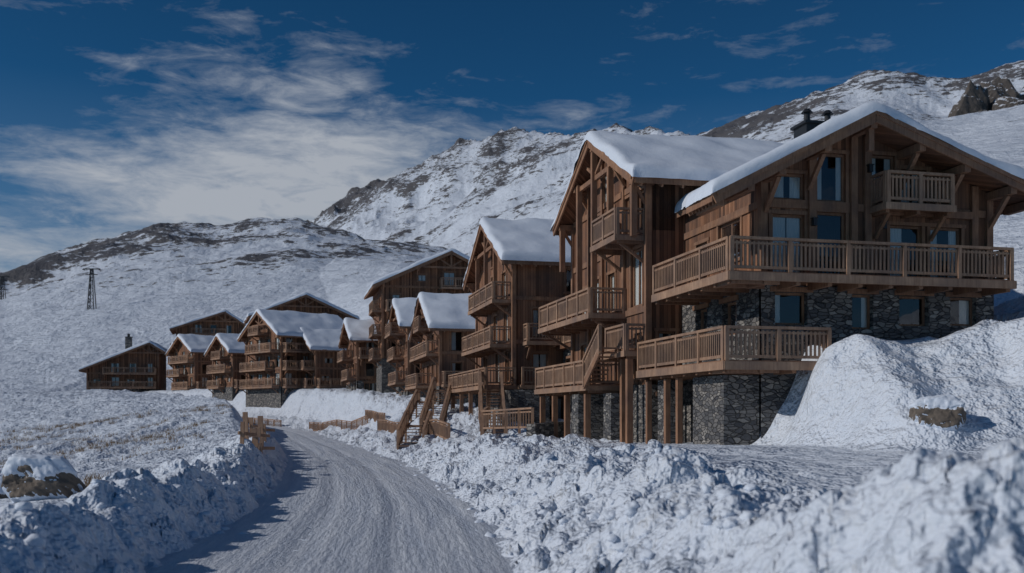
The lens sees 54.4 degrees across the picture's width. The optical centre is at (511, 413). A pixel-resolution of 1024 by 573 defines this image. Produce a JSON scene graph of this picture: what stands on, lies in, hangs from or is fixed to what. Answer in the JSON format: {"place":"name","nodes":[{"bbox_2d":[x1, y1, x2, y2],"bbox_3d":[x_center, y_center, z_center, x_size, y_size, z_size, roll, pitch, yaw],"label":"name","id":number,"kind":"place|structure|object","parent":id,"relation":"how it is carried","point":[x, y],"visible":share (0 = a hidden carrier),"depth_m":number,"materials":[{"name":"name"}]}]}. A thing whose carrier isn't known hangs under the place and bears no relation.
{"place":"outdoors","nodes":[
{"label":"outdoors","id":0,"kind":"place"},
{"bbox_2d":[144,421,513,572],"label":"snowy road","id":1,"kind":"structure","parent":0,"point":[354,530],"depth_m":22.79,"materials":[{"name":"white snow"}]},
{"bbox_2d":[0,60,1023,572],"bbox_3d":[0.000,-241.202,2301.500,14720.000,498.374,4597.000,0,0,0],"label":"snowy mountain terrain","id":2,"kind":"structure","parent":0,"point":[858,464],"depth_m":33.37,"materials":[{"name":"white snow"}]},
{"bbox_2d":[0,476,8,498],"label":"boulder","id":3,"kind":"object","parent":2,"relation":"on","point":[3,495],"visible":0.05,"depth_m":29.57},
{"bbox_2d":[0,274,9,299],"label":"ski lift pylon","id":4,"kind":"object","parent":2,"relation":"on","point":[1,289],"visible":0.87,"depth_m":511.82,"materials":[{"name":"metal"}]},
{"bbox_2d":[1,454,86,502],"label":"boulder","id":5,"kind":"object","parent":2,"relation":"on","point":[30,477],"visible":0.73,"depth_m":26.70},
{"bbox_2d":[82,266,100,308],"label":"ski lift pylon","id":6,"kind":"object","parent":2,"relation":"on","point":[90,279],"visible":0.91,"depth_m":397.57,"materials":[{"name":"metal"}]},
{"bbox_2d":[0,403,231,486],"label":"dry grass","id":7,"kind":"structure","parent":2,"relation":"on","point":[88,481],"depth_m":74.71,"materials":[{"name":"brown plant"}]},
{"bbox_2d":[78,334,167,391],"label":"wooden chalet","id":8,"kind":"object","parent":2,"relation":"on","point":[141,367],"visible":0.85,"depth_m":185.20,"materials":[{"name":"wood"}]},
{"bbox_2d":[93,363,152,385],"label":"window frames","id":9,"kind":"structure","parent":8,"relation":"in","point":[113,363],"depth_m":185.60,"materials":[{"name":"brown wood"}]},
{"bbox_2d":[165,334,214,390],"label":"wooden chalet","id":10,"kind":"object","parent":2,"relation":"on","point":[188,360],"visible":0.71,"depth_m":172.83,"materials":[{"name":"wood"}]},
{"bbox_2d":[176,351,208,382],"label":"window frames","id":11,"kind":"structure","parent":10,"relation":"in","point":[184,351],"depth_m":174.40,"materials":[{"name":"brown wood"}]},
{"bbox_2d":[169,309,246,366],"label":"wooden chalet","id":12,"kind":"object","parent":2,"relation":"on","point":[220,321],"visible":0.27,"depth_m":194.35,"materials":[{"name":"wood"}]},
{"bbox_2d":[195,324,231,333],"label":"window frames","id":13,"kind":"structure","parent":12,"relation":"in","point":[195,324],"depth_m":195.13,"materials":[{"name":"brown wood"}]},
{"bbox_2d":[204,333,245,400],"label":"wooden chalet","id":14,"kind":"object","parent":2,"relation":"on","point":[224,352],"visible":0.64,"depth_m":155.36,"materials":[{"name":"wood"}]},
{"bbox_2d":[215,348,245,385],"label":"window frames","id":15,"kind":"structure","parent":14,"relation":"in","point":[223,348],"depth_m":156.90,"materials":[{"name":"brown wood"}]},
{"bbox_2d":[238,412,274,453],"bbox_3d":[-12.126,1.171,47.805,1.468,2.454,13.974,0,0,-13],"label":"wooden snow fence","id":16,"kind":"object","parent":2,"relation":"on","point":[256,432],"visible":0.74,"depth_m":46.08,"materials":[{"name":"brown wood"}]},
{"bbox_2d":[242,417,281,426],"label":"wooden fence","id":17,"kind":"object","parent":2,"relation":"on","point":[268,422],"visible":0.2,"depth_m":127.21,"materials":[{"name":"brown wood"}]},
{"bbox_2d":[237,309,342,407],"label":"wooden chalet","id":18,"kind":"object","parent":2,"relation":"on","point":[276,348],"visible":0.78,"depth_m":142.53,"materials":[{"name":"wood"}]},
{"bbox_2d":[250,337,307,385],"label":"window frames","id":19,"kind":"structure","parent":18,"relation":"in","point":[286,337],"depth_m":142.51,"materials":[{"name":"brown wood"}]},
{"bbox_2d":[243,292,359,323],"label":"wooden chalet","id":20,"kind":"object","parent":2,"relation":"on","point":[306,302],"visible":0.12,"depth_m":165.09,"materials":[{"name":"wood"}]},
{"bbox_2d":[297,327,345,388],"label":"wooden chalet","id":21,"kind":"object","parent":2,"relation":"on","point":[324,369],"visible":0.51,"depth_m":140.38,"materials":[{"name":"wood"}]},
{"bbox_2d":[312,355,332,384],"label":"window frames","id":22,"kind":"structure","parent":21,"relation":"in","point":[312,355],"depth_m":141.09,"materials":[{"name":"brown wood"}]},
{"bbox_2d":[309,415,367,430],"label":"wooden fence","id":23,"kind":"object","parent":2,"relation":"on","point":[356,424],"visible":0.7,"depth_m":107.84,"materials":[{"name":"brown wood"}]},
{"bbox_2d":[337,317,377,390],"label":"wooden chalet","id":24,"kind":"object","parent":2,"relation":"on","point":[357,344],"visible":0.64,"depth_m":125.44,"materials":[{"name":"wood"}]},
{"bbox_2d":[364,342,374,390],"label":"window frames","id":25,"kind":"structure","parent":24,"relation":"in","point":[366,342],"depth_m":124.36,"materials":[{"name":"brown wood"}]},
{"bbox_2d":[365,410,384,421],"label":"wooden fence","id":26,"kind":"object","parent":2,"relation":"on","point":[375,416],"visible":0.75,"depth_m":98.25,"materials":[{"name":"brown wood"}]},
{"bbox_2d":[377,419,398,432],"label":"wooden fence","id":27,"kind":"object","parent":2,"relation":"on","point":[388,426],"visible":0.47,"depth_m":84.33,"materials":[{"name":"brown wood"}]},
{"bbox_2d":[0,434,794,572],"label":"snow clumps","id":28,"kind":"object","parent":2,"relation":"on","point":[38,540],"visible":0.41,"depth_m":15.29,"materials":[{"name":"white snow"}]},
{"bbox_2d":[384,297,419,395],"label":"wooden chalet","id":29,"kind":"object","parent":2,"relation":"on","point":[398,325],"visible":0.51,"depth_m":107.34,"materials":[{"name":"wood"}]},
{"bbox_2d":[396,411,432,449],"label":"wooden staircase","id":30,"kind":"structure","parent":2,"relation":"on","point":[402,428],"depth_m":64.24,"materials":[{"name":"brown wood"}]},
{"bbox_2d":[364,248,474,392],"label":"wooden chalet","id":31,"kind":"object","parent":2,"relation":"on","point":[443,272],"visible":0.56,"depth_m":118.28,"materials":[{"name":"wood"}]},
{"bbox_2d":[391,272,454,346],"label":"window frames","id":32,"kind":"structure","parent":31,"relation":"in","point":[444,272],"depth_m":118.81,"materials":[{"name":"brown wood"}]},
{"bbox_2d":[405,389,435,422],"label":"wooden staircase","id":33,"kind":"structure","parent":2,"relation":"on","point":[412,406],"depth_m":80.88,"materials":[{"name":"brown wood"}]},
{"bbox_2d":[419,377,450,434],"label":"wooden staircase","id":34,"kind":"structure","parent":2,"relation":"on","point":[430,397],"depth_m":72.65,"materials":[{"name":"brown wood"}]},
{"bbox_2d":[423,419,450,439],"bbox_3d":[-4.788,1.127,62.526,0.173,1.528,8.083,0,0,-16],"label":"wooden fence","id":35,"kind":"object","parent":2,"relation":"on","point":[438,428],"visible":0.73,"depth_m":61.17,"materials":[{"name":"brown wood"}]},
{"bbox_2d":[405,292,474,404],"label":"wooden chalet","id":36,"kind":"object","parent":2,"relation":"on","point":[442,324],"visible":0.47,"depth_m":87.38,"materials":[{"name":"wood"}]},
{"bbox_2d":[428,331,462,403],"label":"window frames","id":37,"kind":"structure","parent":36,"relation":"in","point":[451,331],"depth_m":86.33,"materials":[{"name":"brown wood"}]},
{"bbox_2d":[478,370,505,435],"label":"wooden staircase","id":38,"kind":"structure","parent":2,"relation":"on","point":[501,398],"depth_m":59.16,"materials":[{"name":"brown wood"}]},
{"bbox_2d":[481,406,533,433],"bbox_3d":[-0.683,0.370,52.674,1.184,1.519,9.085,0,0,-16],"label":"wooden fence","id":39,"kind":"object","parent":2,"relation":"on","point":[485,413],"visible":0.96,"depth_m":51.18,"materials":[{"name":"brown wood"}]},
{"bbox_2d":[448,217,570,424],"bbox_3d":[4.350,-4.980,66.711,14.230,17.160,20.045,0,0,-13],"label":"wooden chalet","id":40,"kind":"object","parent":2,"relation":"on","point":[515,279],"visible":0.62,"depth_m":63.25,"materials":[{"name":"wood"}]},
{"bbox_2d":[485,269,570,418],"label":"window frames","id":41,"kind":"structure","parent":40,"relation":"in","point":[566,269],"depth_m":63.50,"materials":[{"name":"brown wood"}]},
{"bbox_2d":[526,421,563,437],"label":"stone retaining wall","id":42,"kind":"structure","parent":2,"relation":"on","point":[546,429],"depth_m":48.64,"materials":[{"name":"grey stone"}]},
{"bbox_2d":[534,130,783,443],"bbox_3d":[8.363,-4.808,47.383,12.205,16.815,12.715,0,0,-13],"label":"wooden chalet","id":43,"kind":"object","parent":2,"relation":"on","point":[619,223],"visible":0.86,"depth_m":43.62,"materials":[{"name":"wood"}]},
{"bbox_2d":[582,174,673,383],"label":"window frames","id":44,"kind":"structure","parent":43,"relation":"in","point":[639,250],"depth_m":43.12,"materials":[{"name":"brown wood"}]},
{"bbox_2d":[636,101,1023,444],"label":"wooden chalet","id":45,"kind":"object","parent":2,"relation":"on","point":[875,219],"visible":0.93,"depth_m":35.33,"materials":[{"name":"wood"}]},
{"bbox_2d":[703,221,739,333],"bbox_3d":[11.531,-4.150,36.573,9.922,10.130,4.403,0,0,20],"label":"window glass","id":46,"kind":"structure","parent":45,"relation":"in","point":[727,231],"depth_m":37.52,"materials":[{"name":"glass"}]},
{"bbox_2d":[699,154,971,334],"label":"window frames","id":47,"kind":"structure","parent":45,"relation":"in","point":[867,297],"depth_m":35.90,"materials":[{"name":"brown wood"}]},
{"bbox_2d":[908,394,966,430],"bbox_3d":[12.034,0.051,28.277,1.516,1.190,1.190,0,0,0],"label":"boulder","id":48,"kind":"object","parent":2,"relation":"on","point":[945,412],"visible":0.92,"depth_m":27.93,"materials":[{"name":"brown stone"}]},
{"bbox_2d":[948,79,989,117],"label":"rock outcrop","id":49,"kind":"object","parent":2,"relation":"on","point":[974,98],"visible":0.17,"depth_m":462.50,"materials":[{"name":"grey stone"}]},
{"bbox_2d":[978,82,1010,110],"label":"rock outcrop","id":50,"kind":"object","parent":2,"relation":"on","point":[994,92],"visible":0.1,"depth_m":470.58,"materials":[{"name":"grey stone"}]},
{"bbox_2d":[988,76,1022,99],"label":"rock outcrop","id":51,"kind":"object","parent":2,"relation":"on","point":[1004,84],"visible":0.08,"depth_m":482.60,"materials":[{"name":"grey stone"}]},
{"bbox_2d":[992,96,1023,109],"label":"rock outcrop","id":52,"kind":"object","parent":2,"relation":"on","point":[1003,102],"visible":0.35,"depth_m":459.25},
{"bbox_2d":[0,0,1023,271],"label":"sky","id":53,"kind":"structure","parent":0,"point":[117,117],"materials":[{"name":"blue"}]}
]}

